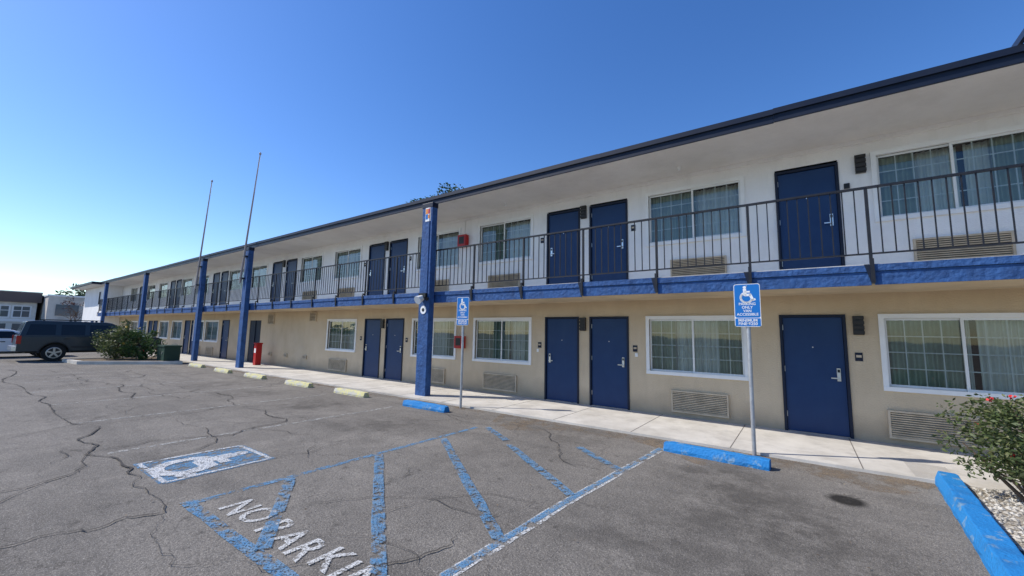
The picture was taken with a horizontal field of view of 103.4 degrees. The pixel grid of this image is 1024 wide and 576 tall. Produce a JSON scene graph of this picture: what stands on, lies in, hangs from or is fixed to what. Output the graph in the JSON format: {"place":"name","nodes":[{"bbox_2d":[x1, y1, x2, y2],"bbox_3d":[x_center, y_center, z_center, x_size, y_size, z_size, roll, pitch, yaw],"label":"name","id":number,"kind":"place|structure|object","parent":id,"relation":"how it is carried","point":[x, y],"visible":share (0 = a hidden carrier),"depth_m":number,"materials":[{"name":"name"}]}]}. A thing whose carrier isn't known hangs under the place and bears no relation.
{"place":"outdoors","nodes":[
{"label":"outdoors","id":0,"kind":"place"},
{"bbox_2d":[0,352,990,575],"bbox_3d":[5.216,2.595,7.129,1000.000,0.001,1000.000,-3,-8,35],"label":"ground","id":1,"kind":"structure","parent":0,"point":[676,516],"depth_m":4.20,"materials":[{"name":"grey asphalt"}]},
{"bbox_2d":[0,329,37,356],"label":"parked car","id":2,"kind":"object","parent":1,"relation":"on","point":[6,337],"visible":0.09,"depth_m":20.20,"materials":[{"name":"white paint"}]},
{"bbox_2d":[0,290,42,330],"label":"office building","id":3,"kind":"structure","parent":1,"relation":"on","point":[17,308],"depth_m":50.57,"materials":[{"name":"beige paint"}]},
{"bbox_2d":[35,294,84,321],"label":"warehouse building","id":4,"kind":"structure","parent":1,"relation":"on","point":[50,306],"depth_m":51.28,"materials":[{"name":"beige paint"}]},
{"bbox_2d":[55,283,85,295],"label":"tree","id":5,"kind":"object","parent":1,"relation":"on","point":[82,292],"visible":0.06,"depth_m":72.44,"materials":[{"name":"green plant"}]},
{"bbox_2d":[59,294,83,321],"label":"bare tree","id":6,"kind":"object","parent":1,"relation":"on","point":[75,315],"visible":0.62,"depth_m":42.18,"materials":[{"name":"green plant"}]},
{"bbox_2d":[7,319,161,360],"bbox_3d":[-21.256,2.617,20.427,2.440,1.932,5.170,-3,-8,35],"label":"parked suv","id":7,"kind":"object","parent":1,"relation":"on","point":[51,340],"visible":0.58,"depth_m":18.91,"materials":[{"name":"paint"}]},
{"bbox_2d":[71,281,124,325],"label":"end block","id":8,"kind":"structure","parent":1,"relation":"on","point":[94,293],"depth_m":36.02,"materials":[{"name":"white paint"}]},
{"bbox_2d":[62,356,182,363],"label":"planter island","id":9,"kind":"structure","parent":1,"relation":"on","point":[131,360],"depth_m":18.18,"materials":[{"name":"concrete"}]},
{"bbox_2d":[90,319,145,358],"bbox_3d":[-18.598,2.494,18.994,2.034,2.148,1.719,3,-7,-14],"label":"shrub","id":10,"kind":"object","parent":9,"relation":"on","point":[107,346],"visible":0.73,"depth_m":18.78,"materials":[{"name":"green plant"}]},
{"bbox_2d":[117,329,167,359],"bbox_3d":[-17.474,2.706,19.037,1.408,1.523,1.762,-3,-8,35],"label":"shrub","id":11,"kind":"object","parent":9,"relation":"on","point":[137,351],"visible":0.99,"depth_m":18.94,"materials":[{"name":"green plant"}]},
{"bbox_2d":[157,345,181,360],"bbox_3d":[-16.082,3.029,18.947,1.060,0.700,0.660,-3,-8,35],"label":"utility box","id":12,"kind":"object","parent":9,"relation":"on","point":[168,352],"visible":1,"depth_m":18.66,"materials":[{"name":"green metal"}]},
{"bbox_2d":[188,363,205,367],"bbox_3d":[-13.582,3.332,17.425,1.354,0.131,0.200,-3,-8,34],"label":"wheel stop","id":13,"kind":"object","parent":1,"relation":"on","point":[196,365],"visible":0.98,"depth_m":17.24,"materials":[{"name":"yellow concrete"}]},
{"bbox_2d":[214,368,232,373],"bbox_3d":[-11.115,3.168,15.554,1.353,0.132,0.198,-4,-8,36],"label":"wheel stop","id":14,"kind":"object","parent":1,"relation":"on","point":[223,370],"visible":1,"depth_m":15.34,"materials":[{"name":"yellow concrete"}]},
{"bbox_2d":[244,373,266,378],"bbox_3d":[-8.874,3.031,13.963,1.352,0.132,0.200,-3,-8,35],"label":"wheel stop","id":15,"kind":"object","parent":1,"relation":"on","point":[255,376],"visible":1,"depth_m":13.81,"materials":[{"name":"yellow concrete"}]},
{"bbox_2d":[284,380,312,387],"bbox_3d":[-6.444,2.881,12.214,1.353,0.132,0.200,-3,-8,34],"label":"wheel stop","id":16,"kind":"object","parent":1,"relation":"on","point":[300,383],"visible":1,"depth_m":12.04,"materials":[{"name":"yellow concrete"}]},
{"bbox_2d":[334,388,368,397],"bbox_3d":[-4.244,2.747,10.653,1.352,0.133,0.199,-3,-8,35],"label":"wheel stop","id":17,"kind":"object","parent":1,"relation":"on","point":[355,393],"visible":1,"depth_m":10.52,"materials":[{"name":"yellow concrete"}]},
{"bbox_2d":[402,400,449,412],"bbox_3d":[-1.917,2.597,8.928,1.305,0.133,0.199,-3,-8,34],"label":"wheel stop","id":18,"kind":"object","parent":1,"relation":"on","point":[427,406],"visible":1,"depth_m":8.82,"materials":[{"name":"blue concrete"}]},
{"bbox_2d":[437,182,463,194],"bbox_3d":[-4.983,-1.792,32.424,3.288,13.973,3.722,-3,-8,35],"label":"tree","id":19,"kind":"object","parent":1,"relation":"on","point":[454,188],"visible":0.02,"depth_m":32.59,"materials":[{"name":"green plant"}]},
{"bbox_2d":[456,297,468,407],"bbox_3d":[-1.131,1.454,9.181,0.344,2.490,0.067,-3,-7,31],"label":"parking sign","id":20,"kind":"object","parent":1,"relation":"on","point":[462,311],"visible":1,"depth_m":9.21,"materials":[{"name":"blue metal"}]},
{"bbox_2d":[0,363,935,575],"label":"pavement markings","id":21,"kind":"object","parent":1,"relation":"on","point":[205,466],"visible":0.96,"depth_m":4.39,"materials":[{"name":"blue"}]},
{"bbox_2d":[100,369,957,567],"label":"leaf litter","id":22,"kind":"object","parent":1,"relation":"on","point":[650,448],"visible":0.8,"depth_m":5.35,"materials":[{"name":"brown plant"}]},
{"bbox_2d":[132,133,1017,426],"bbox_3d":[-7.197,1.418,21.744,61.000,5.250,9.000,-3,-8,35],"label":"shell","id":23,"kind":"object","parent":1,"relation":"on","point":[972,323],"visible":0.07,"depth_m":6.86,"materials":[{"name":"beige paint"}]},
{"bbox_2d":[101,29,1023,283],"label":"roof","id":24,"kind":"structure","parent":23,"relation":"on","point":[1013,54],"depth_m":7.03,"materials":[{"name":"blue paint"}]},
{"bbox_2d":[103,63,1023,286],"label":"soffit","id":25,"kind":"structure","parent":24,"relation":"attached to","point":[996,93],"depth_m":7.72,"materials":[{"name":"white paint"}]},
{"bbox_2d":[147,352,1022,494],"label":"walkway","id":26,"kind":"structure","parent":1,"relation":"on","point":[921,464],"depth_m":7.13,"materials":[{"name":"concrete"}]},
{"bbox_2d":[247,320,261,361],"bbox_3d":[-12.775,2.635,20.051,1.250,2.050,0.060,-3,-8,35],"label":"utility door","id":27,"kind":"structure","parent":26,"relation":"on","point":[255,331],"depth_m":20.12,"materials":[{"name":"blue paint"}]},
{"bbox_2d":[253,343,262,364],"bbox_3d":[-11.629,3.009,18.477,0.280,1.000,0.280,-3,-8,35],"label":"fire extinguisher cabinet","id":28,"kind":"object","parent":26,"relation":"on","point":[257,354],"visible":0.98,"depth_m":18.39,"materials":[{"name":"red metal"}]},
{"bbox_2d":[100,202,437,395],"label":"columns","id":29,"kind":"structure","parent":26,"relation":"on","point":[424,356],"depth_m":10.96,"materials":[{"name":"blue paint"}]},
{"bbox_2d":[194,180,212,288],"bbox_3d":[-15.664,-2.740,20.587,0.852,5.556,0.149,-3,-8,35],"label":"flagpole","id":30,"kind":"object","parent":29,"relation":"attached to","point":[196,281],"visible":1,"depth_m":20.53,"materials":[{"name":"beige"}]},
{"bbox_2d":[239,152,260,282],"bbox_3d":[-11.304,-3.054,17.500,0.949,5.657,0.149,-3,-8,35],"label":"flagpole","id":31,"kind":"object","parent":29,"relation":"attached to","point":[242,266],"visible":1,"depth_m":17.44,"materials":[{"name":"beige"}]},
{"bbox_2d":[414,207,430,313],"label":"column fittings","id":32,"kind":"object","parent":29,"relation":"attached to","point":[419,298],"depth_m":10.72,"materials":[{"name":"white"}]},
{"bbox_2d":[126,162,853,438],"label":"doors","id":33,"kind":"structure","parent":26,"relation":"on","point":[815,367],"depth_m":9.30,"materials":[{"name":"blue paint"}]},
{"bbox_2d":[663,441,770,470],"bbox_3d":[2.818,2.317,5.643,1.344,0.132,0.200,-4,-8,38],"label":"wheel stop","id":34,"kind":"object","parent":1,"relation":"on","point":[741,459],"visible":1,"depth_m":5.54,"materials":[{"name":"blue concrete"}]},
{"bbox_2d":[733,283,761,455],"bbox_3d":[3.513,1.179,5.958,0.344,2.490,0.067,-4,-8,37],"label":"parking sign","id":35,"kind":"object","parent":1,"relation":"on","point":[747,306],"visible":1,"depth_m":5.99,"materials":[{"name":"blue metal"}]},
{"bbox_2d":[935,471,1023,575],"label":"planter curb","id":36,"kind":"structure","parent":1,"relation":"on","point":[997,549],"depth_m":3.39,"materials":[{"name":"blue concrete"}]},
{"bbox_2d":[967,485,1023,554],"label":"gravel bed","id":37,"kind":"object","parent":1,"relation":"on","point":[1005,510],"visible":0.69,"depth_m":4.02,"materials":[{"name":"white gravel"}]},
{"bbox_2d":[931,393,1023,501],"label":"rose bush","id":38,"kind":"object","parent":37,"relation":"on","point":[1010,457],"visible":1,"depth_m":4.27,"materials":[{"name":"green plant"}]},
{"bbox_2d":[0,0,1023,294],"label":"sky","id":39,"kind":"structure","parent":0,"point":[118,118],"materials":[{"name":"blue"}]},
{"bbox_2d":[97,163,1023,315],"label":"balcony railing","id":40,"kind":"object","parent":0,"point":[870,268],"visible":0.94,"depth_m":8.04,"materials":[{"name":"black metal"}]},
{"bbox_2d":[119,288,1023,455],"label":"lower exterior wall","id":41,"kind":"structure","parent":0,"point":[295,336],"depth_m":8.57,"materials":[{"name":"beige paint"}]},
{"bbox_2d":[122,112,1023,310],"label":"upper exterior wall","id":42,"kind":"structure","parent":0,"point":[759,183],"depth_m":8.10,"materials":[{"name":"white paint"}]},
{"bbox_2d":[97,254,1023,316],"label":"balcony slab","id":43,"kind":"structure","parent":42,"relation":"attached to","point":[993,272],"depth_m":7.00,"materials":[{"name":"blue paint"}]},
{"bbox_2d":[282,154,866,360],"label":"wall fixtures","id":44,"kind":"object","parent":42,"relation":"attached to","point":[857,321],"depth_m":9.71,"materials":[{"name":"brown metal"}]},
{"bbox_2d":[130,124,1023,399],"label":"windows","id":45,"kind":"structure","parent":42,"relation":"attached to","point":[927,353],"depth_m":7.81,"materials":[{"name":"glass"}]},
{"bbox_2d":[172,230,1016,449],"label":"air conditioner grilles","id":46,"kind":"object","parent":42,"relation":"attached to","point":[914,426],"visible":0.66,"depth_m":6.55,"materials":[{"name":"brown metal"}]}
]}

